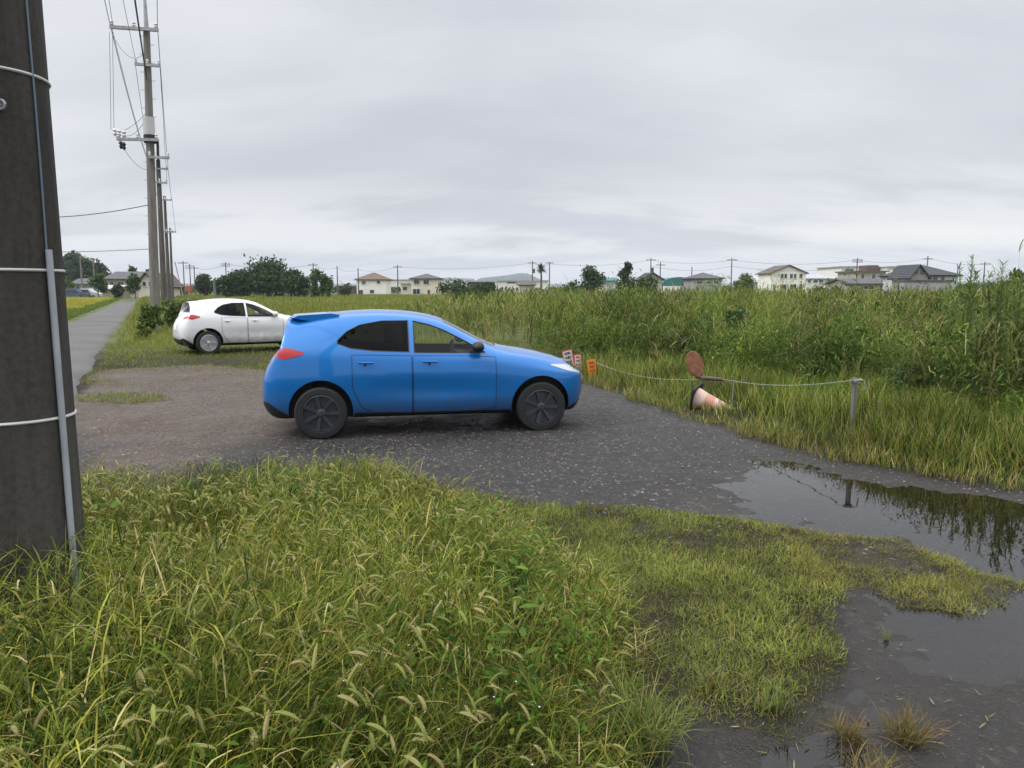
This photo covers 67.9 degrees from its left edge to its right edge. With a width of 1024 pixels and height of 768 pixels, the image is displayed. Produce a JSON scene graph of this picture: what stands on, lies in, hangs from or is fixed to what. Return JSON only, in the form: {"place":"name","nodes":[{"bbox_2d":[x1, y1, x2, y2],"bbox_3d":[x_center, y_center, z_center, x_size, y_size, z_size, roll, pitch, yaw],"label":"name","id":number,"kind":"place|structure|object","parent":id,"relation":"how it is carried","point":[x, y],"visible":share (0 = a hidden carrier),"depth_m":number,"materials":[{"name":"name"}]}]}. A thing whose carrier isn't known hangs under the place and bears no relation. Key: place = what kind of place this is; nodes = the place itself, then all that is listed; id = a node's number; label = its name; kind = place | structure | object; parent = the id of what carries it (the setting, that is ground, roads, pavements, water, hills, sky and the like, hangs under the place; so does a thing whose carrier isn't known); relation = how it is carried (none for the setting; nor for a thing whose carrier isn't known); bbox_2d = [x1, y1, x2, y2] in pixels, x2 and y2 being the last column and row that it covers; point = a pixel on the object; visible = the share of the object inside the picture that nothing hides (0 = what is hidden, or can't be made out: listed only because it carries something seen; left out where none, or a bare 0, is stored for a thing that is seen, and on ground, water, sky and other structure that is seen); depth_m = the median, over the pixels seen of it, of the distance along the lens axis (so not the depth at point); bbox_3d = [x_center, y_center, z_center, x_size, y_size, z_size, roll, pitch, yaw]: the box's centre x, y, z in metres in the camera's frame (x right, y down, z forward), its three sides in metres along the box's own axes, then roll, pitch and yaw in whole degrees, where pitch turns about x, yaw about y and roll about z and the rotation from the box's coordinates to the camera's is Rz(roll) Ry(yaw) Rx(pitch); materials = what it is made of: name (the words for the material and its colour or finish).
{"place":"outdoors","nodes":[
{"label":"outdoors","id":0,"kind":"place"},
{"bbox_2d":[66,296,122,318],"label":"rice field","id":1,"kind":"structure","parent":0,"point":[77,306],"depth_m":69.78,"materials":[{"name":"yellow plant"}]},
{"bbox_2d":[68,302,135,396],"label":"road","id":2,"kind":"structure","parent":0,"point":[89,335],"depth_m":27.01,"materials":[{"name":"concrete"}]},
{"bbox_2d":[476,273,548,287],"bbox_3d":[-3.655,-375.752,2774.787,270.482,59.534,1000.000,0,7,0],"label":"hills","id":3,"kind":"structure","parent":0,"point":[522,276],"depth_m":2646.92,"materials":[{"name":"grey"}]},
{"bbox_2d":[3,292,1023,767],"bbox_3d":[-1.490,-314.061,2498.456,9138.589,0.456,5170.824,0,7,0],"label":"ground","id":4,"kind":"structure","parent":0,"point":[967,716],"depth_m":6.59,"materials":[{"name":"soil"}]},
{"bbox_2d":[0,0,91,713],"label":"utility pole","id":5,"kind":"object","parent":4,"relation":"on","point":[40,481],"visible":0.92,"depth_m":2.41,"materials":[{"name":"concrete"}]},
{"bbox_2d":[63,262,74,288],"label":"woodland tree","id":6,"kind":"object","parent":4,"relation":"on","point":[68,272],"visible":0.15,"depth_m":222.28,"materials":[{"name":"green plant"}]},
{"bbox_2d":[65,276,74,288],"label":"garden tree","id":7,"kind":"object","parent":4,"relation":"on","point":[68,281],"visible":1,"depth_m":116.68,"materials":[{"name":"green plant"}]},
{"bbox_2d":[63,250,90,281],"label":"woodland tree","id":8,"kind":"object","parent":4,"relation":"on","point":[71,259],"visible":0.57,"depth_m":226.09,"materials":[{"name":"green plant"}]},
{"bbox_2d":[65,288,89,297],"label":"parked vehicle","id":9,"kind":"object","parent":4,"relation":"on","point":[77,292],"visible":0.45,"depth_m":116.54,"materials":[{"name":"blue"}]},
{"bbox_2d":[72,278,105,291],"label":"garden shed","id":10,"kind":"structure","parent":4,"relation":"on","point":[77,282],"depth_m":148.90,"materials":[{"name":"paint"}]},
{"bbox_2d":[81,288,102,296],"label":"parked vehicle","id":11,"kind":"object","parent":4,"relation":"on","point":[93,292],"visible":0.27,"depth_m":118.52,"materials":[{"name":"grey metal"}]},
{"bbox_2d":[78,256,106,276],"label":"woodland tree","id":12,"kind":"object","parent":4,"relation":"on","point":[97,265],"visible":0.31,"depth_m":232.10,"materials":[{"name":"green plant"}]},
{"bbox_2d":[86,272,108,296],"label":"garden tree","id":13,"kind":"object","parent":4,"relation":"on","point":[97,281],"visible":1,"depth_m":116.56,"materials":[{"name":"green plant"}]},
{"bbox_2d":[98,263,111,276],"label":"woodland tree","id":14,"kind":"object","parent":4,"relation":"on","point":[104,268],"visible":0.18,"depth_m":236.95,"materials":[{"name":"green plant"}]},
{"bbox_2d":[95,285,130,297],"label":"garden shed","id":15,"kind":"structure","parent":4,"relation":"on","point":[126,294],"depth_m":124.15,"materials":[{"name":"paint"}]},
{"bbox_2d":[111,283,124,297],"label":"garden tree","id":16,"kind":"object","parent":4,"relation":"on","point":[117,290],"visible":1,"depth_m":118.61,"materials":[{"name":"green plant"}]},
{"bbox_2d":[103,272,143,297],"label":"tiled house","id":17,"kind":"structure","parent":4,"relation":"on","point":[120,278],"depth_m":131.08,"materials":[{"name":"paint"}]},
{"bbox_2d":[125,273,141,298],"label":"garden tree","id":18,"kind":"object","parent":4,"relation":"on","point":[133,282],"visible":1,"depth_m":118.47,"materials":[{"name":"green plant"}]},
{"bbox_2d":[109,0,169,332],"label":"utility pole","id":19,"kind":"object","parent":4,"relation":"on","point":[150,139],"visible":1,"depth_m":28.02,"materials":[{"name":"concrete"}]},
{"bbox_2d":[134,0,147,79],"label":"power cable","id":20,"kind":"object","parent":19,"relation":"attached to","point":[140,37],"visible":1,"depth_m":22.08,"materials":[{"name":"black plastic"}]},
{"bbox_2d":[133,322,153,339],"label":"shrub","id":21,"kind":"object","parent":4,"relation":"on","point":[141,326],"visible":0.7,"depth_m":24.41,"materials":[{"name":"green plant"}]},
{"bbox_2d":[135,302,166,331],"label":"shrub","id":22,"kind":"object","parent":4,"relation":"on","point":[149,315],"visible":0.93,"depth_m":27.27,"materials":[{"name":"green plant"}]},
{"bbox_2d":[138,272,183,297],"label":"beige house","id":23,"kind":"structure","parent":4,"relation":"on","point":[144,291],"depth_m":125.12,"materials":[{"name":"paint"}]},
{"bbox_2d":[155,160,167,303],"bbox_3d":[-20.707,-8.598,45.249,1.088,9.223,0.429,0,7,0],"label":"utility pole","id":24,"kind":"object","parent":4,"relation":"on","point":[163,284],"visible":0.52,"depth_m":45.14,"materials":[{"name":"concrete"}]},
{"bbox_2d":[162,196,172,299],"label":"utility pole","id":25,"kind":"object","parent":4,"relation":"on","point":[166,231],"visible":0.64,"depth_m":66.93,"materials":[{"name":"concrete"}]},
{"bbox_2d":[169,228,175,299],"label":"utility pole","id":26,"kind":"object","parent":4,"relation":"on","point":[171,272],"visible":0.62,"depth_m":90.88,"materials":[{"name":"concrete"}]},
{"bbox_2d":[160,297,185,329],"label":"shrub","id":27,"kind":"object","parent":4,"relation":"on","point":[171,310],"visible":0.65,"depth_m":30.64,"materials":[{"name":"green plant"}]},
{"bbox_2d":[194,273,212,295],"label":"broadleaf tree","id":28,"kind":"object","parent":4,"relation":"on","point":[202,283],"visible":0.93,"depth_m":138.24,"materials":[{"name":"green plant"}]},
{"bbox_2d":[208,274,234,297],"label":"broadleaf tree","id":29,"kind":"object","parent":4,"relation":"on","point":[224,285],"visible":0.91,"depth_m":123.98,"materials":[{"name":"green plant"}]},
{"bbox_2d":[173,298,289,354],"bbox_3d":[-7.150,-1.613,20.567,3.669,1.413,1.946,-5,9,-33],"label":"parked car","id":30,"kind":"object","parent":4,"relation":"on","point":[226,321],"visible":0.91,"depth_m":19.59,"materials":[{"name":"white paint"}]},
{"bbox_2d":[224,269,255,296],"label":"broadleaf tree","id":31,"kind":"object","parent":4,"relation":"on","point":[241,285],"visible":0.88,"depth_m":125.05,"materials":[{"name":"green plant"}]},
{"bbox_2d":[243,254,287,296],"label":"broadleaf tree","id":32,"kind":"object","parent":4,"relation":"on","point":[264,275],"visible":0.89,"depth_m":126.97,"materials":[{"name":"green plant"}]},
{"bbox_2d":[276,267,303,296],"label":"broadleaf tree","id":33,"kind":"object","parent":4,"relation":"on","point":[287,279],"visible":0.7,"depth_m":125.33,"materials":[{"name":"green plant"}]},
{"bbox_2d":[291,275,310,296],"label":"broadleaf tree","id":34,"kind":"object","parent":4,"relation":"on","point":[300,281],"visible":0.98,"depth_m":124.46,"materials":[{"name":"green plant"}]},
{"bbox_2d":[308,267,323,297],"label":"leafy tree","id":35,"kind":"object","parent":4,"relation":"on","point":[314,277],"visible":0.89,"depth_m":118.77,"materials":[{"name":"green plant"}]},
{"bbox_2d":[319,270,334,296],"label":"leafy tree","id":36,"kind":"object","parent":4,"relation":"on","point":[327,283],"visible":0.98,"depth_m":118.45,"materials":[{"name":"green plant"}]},
{"bbox_2d":[0,445,674,767],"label":"tall grass","id":37,"kind":"structure","parent":4,"relation":"on","point":[141,627],"depth_m":2.51,"materials":[{"name":"green plant"}]},
{"bbox_2d":[74,292,603,403],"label":"meadow grass","id":38,"kind":"structure","parent":4,"relation":"on","point":[291,305],"depth_m":26.81,"materials":[{"name":"green plant"}]},
{"bbox_2d":[338,281,351,295],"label":"leafy tree","id":39,"kind":"object","parent":4,"relation":"on","point":[346,289],"visible":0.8,"depth_m":148.58,"materials":[{"name":"green plant"}]},
{"bbox_2d":[335,285,356,293],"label":"carport","id":40,"kind":"object","parent":4,"relation":"on","point":[353,289],"visible":0.36,"depth_m":203.43,"materials":[{"name":"paint"}]},
{"bbox_2d":[83,443,654,549],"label":"creeping grass","id":41,"kind":"structure","parent":4,"relation":"on","point":[465,489],"depth_m":6.52,"materials":[{"name":"green plant"}]},
{"bbox_2d":[354,273,392,293],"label":"family house","id":42,"kind":"structure","parent":4,"relation":"on","point":[373,283],"depth_m":198.44,"materials":[{"name":"paint"}]},
{"bbox_2d":[328,450,424,482],"bbox_3d":[-1.167,0.715,6.548,0.872,0.295,0.959,0,7,0],"label":"grass tuft","id":43,"kind":"object","parent":4,"relation":"on","point":[390,466],"visible":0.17,"depth_m":6.61,"materials":[{"name":"green plant"}]},
{"bbox_2d":[399,283,410,294],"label":"annex","id":44,"kind":"object","parent":4,"relation":"on","point":[406,288],"visible":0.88,"depth_m":190.44,"materials":[{"name":"paint"}]},
{"bbox_2d":[262,309,580,438],"bbox_3d":[-1.092,-0.219,9.623,3.902,1.451,1.946,-1,7,-11],"label":"parked car","id":45,"kind":"object","parent":4,"relation":"on","point":[327,374],"visible":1,"depth_m":8.81,"materials":[{"name":"blue paint"}]},
{"bbox_2d":[409,274,443,294],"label":"family house","id":46,"kind":"structure","parent":4,"relation":"on","point":[426,284],"depth_m":188.46,"materials":[{"name":"paint"}]},
{"bbox_2d":[391,279,462,286],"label":"warehouse","id":47,"kind":"structure","parent":4,"relation":"on","point":[393,282],"depth_m":327.05,"materials":[{"name":"paint"}]},
{"bbox_2d":[436,277,483,297],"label":"leafy tree","id":48,"kind":"object","parent":4,"relation":"on","point":[456,287],"visible":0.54,"depth_m":103.60,"materials":[{"name":"green plant"}]},
{"bbox_2d":[467,281,496,291],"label":"storage shed","id":49,"kind":"structure","parent":4,"relation":"on","point":[470,283],"depth_m":168.51,"materials":[{"name":"paint"}]},
{"bbox_2d":[470,282,499,297],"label":"leafy tree","id":50,"kind":"object","parent":4,"relation":"on","point":[489,285],"visible":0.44,"depth_m":106.84,"materials":[{"name":"green plant"}]},
{"bbox_2d":[485,280,548,292],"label":"warehouse","id":51,"kind":"structure","parent":4,"relation":"on","point":[505,283],"depth_m":257.76,"materials":[{"name":"paint"}]},
{"bbox_2d":[516,281,535,293],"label":"storage shed","id":52,"kind":"structure","parent":4,"relation":"on","point":[523,284],"depth_m":163.75,"materials":[{"name":"paint"}]},
{"bbox_2d":[535,262,545,291],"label":"palm tree","id":53,"kind":"object","parent":4,"relation":"on","point":[541,267],"visible":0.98,"depth_m":187.88,"materials":[{"name":"green plant"}]},
{"bbox_2d":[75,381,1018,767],"bbox_3d":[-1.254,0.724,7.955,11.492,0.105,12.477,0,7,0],"label":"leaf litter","id":54,"kind":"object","parent":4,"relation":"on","point":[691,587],"visible":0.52,"depth_m":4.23,"materials":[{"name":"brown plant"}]},
{"bbox_2d":[561,349,574,366],"bbox_3d":[1.110,-0.413,14.980,0.284,0.560,0.056,-1,7,-9],"label":"warning sign","id":55,"kind":"object","parent":4,"relation":"on","point":[566,356],"visible":0.71,"depth_m":14.94,"materials":[{"name":"white"}]},
{"bbox_2d":[562,280,580,294],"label":"leafy tree","id":56,"kind":"object","parent":4,"relation":"on","point":[572,285],"visible":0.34,"depth_m":113.65,"materials":[{"name":"green plant"}]},
{"bbox_2d":[574,354,581,368],"bbox_3d":[1.281,-0.351,14.786,0.179,0.470,0.056,-1,7,-6],"label":"warning sign","id":57,"kind":"object","parent":4,"relation":"on","point":[577,357],"visible":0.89,"depth_m":14.75,"materials":[{"name":"white metal"}]},
{"bbox_2d":[576,264,605,293],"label":"leafy tree","id":58,"kind":"object","parent":4,"relation":"on","point":[591,275],"visible":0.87,"depth_m":107.95,"materials":[{"name":"green plant"}]},
{"bbox_2d":[587,359,596,378],"bbox_3d":[1.501,-0.254,14.295,0.207,0.436,0.056,-1,7,-6],"label":"warning sign","id":59,"kind":"object","parent":4,"relation":"on","point":[591,365],"visible":0.86,"depth_m":14.26,"materials":[{"name":"orange"}]},
{"bbox_2d":[182,280,1023,292],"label":"hedgerow","id":60,"kind":"object","parent":4,"relation":"on","point":[393,289],"visible":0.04,"depth_m":248.49,"materials":[{"name":"green plant"}]},
{"bbox_2d":[599,278,618,292],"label":"storage shed","id":61,"kind":"structure","parent":4,"relation":"on","point":[611,280],"depth_m":188.43,"materials":[{"name":"paint"}]},
{"bbox_2d":[613,260,640,292],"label":"conifer tree","id":62,"kind":"object","parent":4,"relation":"on","point":[626,272],"visible":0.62,"depth_m":108.46,"materials":[{"name":"green plant"}]},
{"bbox_2d":[568,657,720,767],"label":"grass tuft","id":63,"kind":"object","parent":4,"relation":"on","point":[649,732],"visible":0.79,"depth_m":2.87,"materials":[{"name":"green plant"}]},
{"bbox_2d":[637,274,659,293],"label":"leafy tree","id":64,"kind":"object","parent":4,"relation":"on","point":[651,280],"visible":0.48,"depth_m":110.00,"materials":[{"name":"green plant"}]},
{"bbox_2d":[635,272,664,292],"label":"family house","id":65,"kind":"structure","parent":4,"relation":"on","point":[654,275],"depth_m":148.69,"materials":[{"name":"paint"}]},
{"bbox_2d":[662,277,684,293],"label":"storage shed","id":66,"kind":"structure","parent":4,"relation":"on","point":[674,280],"depth_m":188.36,"materials":[{"name":"paint"}]},
{"bbox_2d":[681,273,723,295],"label":"family house","id":67,"kind":"structure","parent":4,"relation":"on","point":[695,278],"depth_m":148.78,"materials":[{"name":"paint"}]},
{"bbox_2d":[386,482,1023,767],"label":"short grass","id":68,"kind":"structure","parent":4,"relation":"on","point":[768,606],"depth_m":4.32,"materials":[{"name":"green plant"}]},
{"bbox_2d":[686,351,723,394],"bbox_3d":[2.833,-0.134,11.175,0.551,0.705,0.161,1,7,10],"label":"barrier stand","id":69,"kind":"object","parent":4,"relation":"on","point":[694,363],"visible":0.93,"depth_m":11.14,"materials":[{"name":"metal"}]},
{"bbox_2d":[689,382,734,409],"bbox_3d":[2.747,0.215,10.541,0.394,0.419,0.686,-6,10,-42],"label":"traffic cone","id":70,"kind":"object","parent":4,"relation":"on","point":[699,395],"visible":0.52,"depth_m":10.56,"materials":[{"name":"plastic"}]},
{"bbox_2d":[402,239,1023,401],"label":"reeds","id":71,"kind":"object","parent":4,"relation":"on","point":[474,304],"visible":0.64,"depth_m":20.00,"materials":[{"name":"green plant"}]},
{"bbox_2d":[679,657,753,697],"bbox_3d":[0.858,1.254,3.259,0.279,0.128,0.318,-2,8,-18],"label":"grass tuft","id":72,"kind":"object","parent":4,"relation":"on","point":[715,681],"visible":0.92,"depth_m":3.27,"materials":[{"name":"green plant"}]},
{"bbox_2d":[725,305,752,360],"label":"shrub","id":73,"kind":"object","parent":4,"relation":"on","point":[739,315],"visible":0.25,"depth_m":15.36,"materials":[{"name":"green plant"}]},
{"bbox_2d":[732,273,755,293],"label":"leafy tree","id":74,"kind":"object","parent":4,"relation":"on","point":[746,280],"visible":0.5,"depth_m":103.40,"materials":[{"name":"green plant"}]},
{"bbox_2d":[743,675,794,719],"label":"grass tuft","id":75,"kind":"object","parent":4,"relation":"on","point":[777,700],"visible":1,"depth_m":3.09,"materials":[{"name":"green plant"}]},
{"bbox_2d":[518,265,1023,435],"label":"undergrowth","id":76,"kind":"object","parent":4,"relation":"on","point":[834,350],"visible":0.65,"depth_m":13.18,"materials":[{"name":"green plant"}]},
{"bbox_2d":[755,265,808,294],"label":"family house","id":77,"kind":"structure","parent":4,"relation":"on","point":[783,269],"depth_m":163.52,"materials":[{"name":"paint"}]},
{"bbox_2d":[805,274,835,292],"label":"office building","id":78,"kind":"structure","parent":4,"relation":"on","point":[810,278],"depth_m":208.22,"materials":[{"name":"paint"}]},
{"bbox_2d":[816,266,879,277],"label":"factory","id":79,"kind":"structure","parent":4,"relation":"on","point":[825,271],"depth_m":263.06,"materials":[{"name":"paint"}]},
{"bbox_2d":[816,704,882,750],"bbox_3d":[1.325,1.328,2.956,0.292,0.140,0.255,5,9,36],"label":"grass tuft","id":80,"kind":"object","parent":4,"relation":"on","point":[838,728],"visible":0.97,"depth_m":2.96,"materials":[{"name":"green plant"}]},
{"bbox_2d":[832,328,871,372],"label":"shrub","id":81,"kind":"object","parent":4,"relation":"on","point":[859,345],"visible":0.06,"depth_m":13.15,"materials":[{"name":"green plant"}]},
{"bbox_2d":[824,278,882,292],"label":"long house","id":82,"kind":"structure","parent":4,"relation":"on","point":[864,282],"depth_m":140.49,"materials":[{"name":"paint"}]},
{"bbox_2d":[850,378,862,434],"bbox_3d":[3.845,0.353,8.562,0.131,0.847,0.088,0,7,0],"label":"fence post","id":83,"kind":"object","parent":4,"relation":"on","point":[854,381],"visible":0.66,"depth_m":8.52,"materials":[{"name":"metal"}]},
{"bbox_2d":[734,380,849,385],"bbox_3d":[3.393,-0.043,9.368,0.009,0.240,1.974,-3,8,-24],"label":"barrier rope","id":84,"kind":"object","parent":83,"relation":"attached to","point":[793,385],"visible":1,"depth_m":9.28,"materials":[{"name":"grey fabric"}]},
{"bbox_2d":[835,265,888,277],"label":"brown building","id":85,"kind":"structure","parent":4,"relation":"on","point":[867,272],"depth_m":170.44,"materials":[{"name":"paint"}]},
{"bbox_2d":[819,734,914,767],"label":"grass tuft","id":86,"kind":"object","parent":4,"relation":"on","point":[869,761],"visible":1,"depth_m":2.77,"materials":[{"name":"green plant"}]},
{"bbox_2d":[713,459,1023,767],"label":"puddle water","id":87,"kind":"structure","parent":4,"relation":"on","point":[985,533],"depth_m":5.31,"materials":[{"name":"grey liquid"}]},
{"bbox_2d":[878,266,896,273],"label":"factory","id":88,"kind":"structure","parent":4,"relation":"on","point":[887,268],"depth_m":252.46,"materials":[{"name":"paint"}]},
{"bbox_2d":[867,362,942,399],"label":"shrub","id":89,"kind":"object","parent":4,"relation":"on","point":[914,371],"visible":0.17,"depth_m":9.89,"materials":[{"name":"green plant"}]},
{"bbox_2d":[859,697,957,751],"bbox_3d":[1.550,1.306,2.939,0.379,0.171,0.360,-4,8,-31],"label":"grass tuft","id":90,"kind":"object","parent":4,"relation":"on","point":[911,736],"visible":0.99,"depth_m":2.94,"materials":[{"name":"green plant"}]},
{"bbox_2d":[879,264,962,293],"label":"dark roof house","id":91,"kind":"structure","parent":4,"relation":"on","point":[913,272],"depth_m":123.79,"materials":[{"name":"paint"}]},
{"bbox_2d":[896,280,952,292],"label":"garden wall","id":92,"kind":"structure","parent":4,"relation":"on","point":[938,284],"depth_m":111.05,"materials":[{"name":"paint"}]},
{"bbox_2d":[935,282,969,389],"bbox_3d":[6.298,-0.633,10.986,0.470,1.695,0.501,0,7,0],"label":"tall weed","id":93,"kind":"object","parent":4,"relation":"on","point":[953,310],"visible":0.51,"depth_m":10.93,"materials":[{"name":"green plant"}]},
{"bbox_2d":[955,254,980,385],"bbox_3d":[6.864,-0.915,11.428,0.412,2.070,0.597,0,7,0],"label":"tall weed","id":94,"kind":"object","parent":4,"relation":"on","point":[970,308],"visible":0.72,"depth_m":11.40,"materials":[{"name":"green plant"}]},
{"bbox_2d":[965,296,998,398],"bbox_3d":[6.085,-0.390,9.925,0.422,1.503,0.479,-2,7,-15],"label":"tall weed","id":95,"kind":"object","parent":4,"relation":"on","point":[991,326],"visible":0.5,"depth_m":9.86,"materials":[{"name":"green plant"}]},
{"bbox_2d":[981,258,1015,395],"bbox_3d":[6.745,-0.743,10.597,0.528,1.996,0.402,-5,8,-32],"label":"tall weed","id":96,"kind":"object","parent":4,"relation":"on","point":[1000,295],"visible":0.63,"depth_m":10.55,"materials":[{"name":"green plant"}]},
{"bbox_2d":[1002,270,1023,396],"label":"tall weed","id":97,"kind":"object","parent":4,"relation":"on","point":[1017,318],"visible":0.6,"depth_m":9.55,"materials":[{"name":"green plant"}]},
{"bbox_2d":[1005,267,1023,291],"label":"leafy tree","id":98,"kind":"object","parent":4,"relation":"on","point":[1019,271],"visible":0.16,"depth_m":59.19,"materials":[{"name":"green plant"}]},
{"bbox_2d":[42,0,1023,283],"label":"sky","id":99,"kind":"structure","parent":0,"point":[446,137],"materials":[{"name":"grey"}]},
{"bbox_2d":[183,281,1005,287],"bbox_3d":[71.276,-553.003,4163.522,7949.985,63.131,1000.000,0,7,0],"label":"hills","id":100,"kind":"structure","parent":0,"point":[188,284],"depth_m":4032.93,"materials":[{"name":"green plant"}]},
{"bbox_2d":[538,342,1023,490],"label":"verge grass","id":101,"kind":"structure","parent":0,"point":[934,424],"depth_m":8.73,"materials":[{"name":"green plant"}]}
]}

